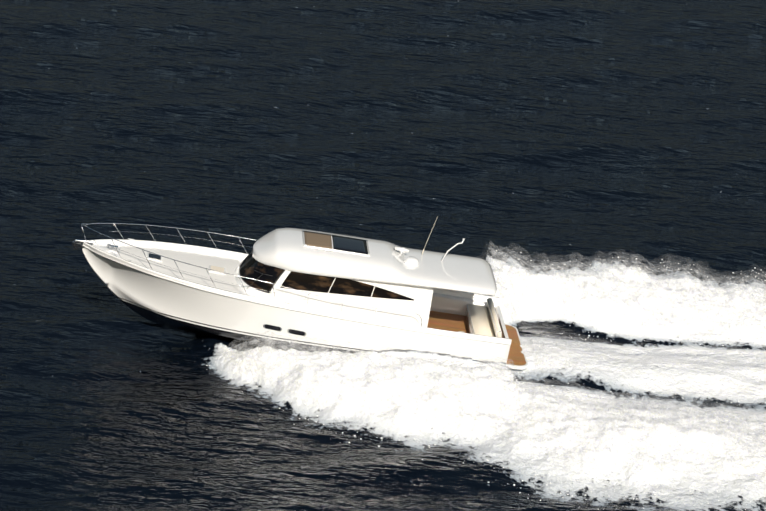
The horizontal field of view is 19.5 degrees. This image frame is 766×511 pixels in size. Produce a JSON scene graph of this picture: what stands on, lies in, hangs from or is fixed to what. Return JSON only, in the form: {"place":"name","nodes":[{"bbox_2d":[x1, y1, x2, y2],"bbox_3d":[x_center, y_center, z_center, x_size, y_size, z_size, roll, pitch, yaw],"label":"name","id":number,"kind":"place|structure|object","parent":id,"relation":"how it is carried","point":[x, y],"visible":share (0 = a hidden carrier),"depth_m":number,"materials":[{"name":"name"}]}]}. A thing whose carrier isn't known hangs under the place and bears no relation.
{"place":"outdoors","nodes":[
{"label":"outdoors","id":0,"kind":"place"},
{"bbox_2d":[0,0,765,510],"bbox_3d":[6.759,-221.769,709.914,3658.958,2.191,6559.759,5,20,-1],"label":"water","id":1,"kind":"structure","parent":0,"point":[536,130],"depth_m":108.62,"materials":[{"name":"blue liquid"}]},
{"bbox_2d":[82,239,511,362],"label":"hull","id":2,"kind":"object","parent":1,"relation":"in","point":[142,291],"visible":0.52,"depth_m":90.54,"materials":[{"name":"paint"}]},
{"bbox_2d":[81,223,421,325],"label":"rails","id":3,"kind":"object","parent":2,"relation":"on","point":[211,269],"visible":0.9,"depth_m":89.96,"materials":[{"name":"silver metal"}]},
{"bbox_2d":[263,324,305,335],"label":"portholes","id":4,"kind":"object","parent":2,"relation":"attached to","point":[290,331],"visible":0.54,"depth_m":90.27,"materials":[{"name":"black glass"}]},
{"bbox_2d":[83,245,510,344],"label":"rub rail","id":5,"kind":"object","parent":2,"relation":"on","point":[333,316],"visible":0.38,"depth_m":89.99,"materials":[{"name":"white plastic"}]},
{"bbox_2d":[90,244,508,338],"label":"deck","id":6,"kind":"structure","parent":2,"relation":"on","point":[444,303],"depth_m":91.81,"materials":[{"name":"white"}]},
{"bbox_2d":[75,238,464,332],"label":"deck fittings","id":7,"kind":"object","parent":6,"relation":"on","point":[154,257],"visible":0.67,"depth_m":91.15,"materials":[{"name":"silver metal"}]},
{"bbox_2d":[72,240,93,249],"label":"anchor","id":8,"kind":"object","parent":7,"relation":"attached to","point":[77,245],"visible":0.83,"depth_m":90.85,"materials":[{"name":"silver metal"}]},
{"bbox_2d":[234,264,433,326],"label":"cabin walls","id":9,"kind":"structure","parent":6,"relation":"on","point":[420,304],"depth_m":90.49,"materials":[{"name":"white plastic"}]},
{"bbox_2d":[239,256,284,292],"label":"windshield","id":10,"kind":"object","parent":9,"relation":"attached to","point":[249,259],"visible":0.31,"depth_m":90.33,"materials":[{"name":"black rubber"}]},
{"bbox_2d":[240,252,413,300],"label":"cabin windows","id":11,"kind":"structure","parent":9,"relation":"attached to","point":[306,282],"depth_m":90.19,"materials":[{"name":"black glass"}]},
{"bbox_2d":[252,228,496,294],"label":"hardtop","id":12,"kind":"object","parent":9,"relation":"on","point":[285,249],"visible":0.85,"depth_m":90.59,"materials":[{"name":"white plastic"}]},
{"bbox_2d":[302,230,369,255],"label":"sunroof","id":13,"kind":"object","parent":12,"relation":"on","point":[336,243],"visible":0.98,"depth_m":91.37,"materials":[{"name":"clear glass"}]},
{"bbox_2d":[303,238,464,265],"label":"roof equipment","id":14,"kind":"object","parent":12,"relation":"on","point":[411,261],"visible":0.98,"depth_m":91.55,"materials":[{"name":"white plastic"}]},
{"bbox_2d":[427,311,468,332],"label":"cockpit floor","id":15,"kind":"structure","parent":6,"relation":"on","point":[447,321],"depth_m":93.97,"materials":[{"name":"brown wood"}]},
{"bbox_2d":[464,298,501,337],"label":"seat","id":16,"kind":"object","parent":15,"relation":"on","point":[481,320],"visible":0.58,"depth_m":93.17,"materials":[{"name":"beige"}]},
{"bbox_2d":[505,324,527,369],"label":"swim platform","id":17,"kind":"structure","parent":2,"relation":"attached to","point":[517,357],"depth_m":92.78,"materials":[{"name":"brown wood"}]},
{"bbox_2d":[206,250,765,509],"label":"spray droplets","id":18,"kind":"object","parent":1,"relation":"on","point":[568,383],"visible":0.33,"depth_m":86.60,"materials":[{"name":"white liquid"}]},
{"bbox_2d":[220,243,765,488],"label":"wake foam","id":19,"kind":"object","parent":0,"point":[514,378],"depth_m":87.95,"materials":[{"name":"white"}]}
]}

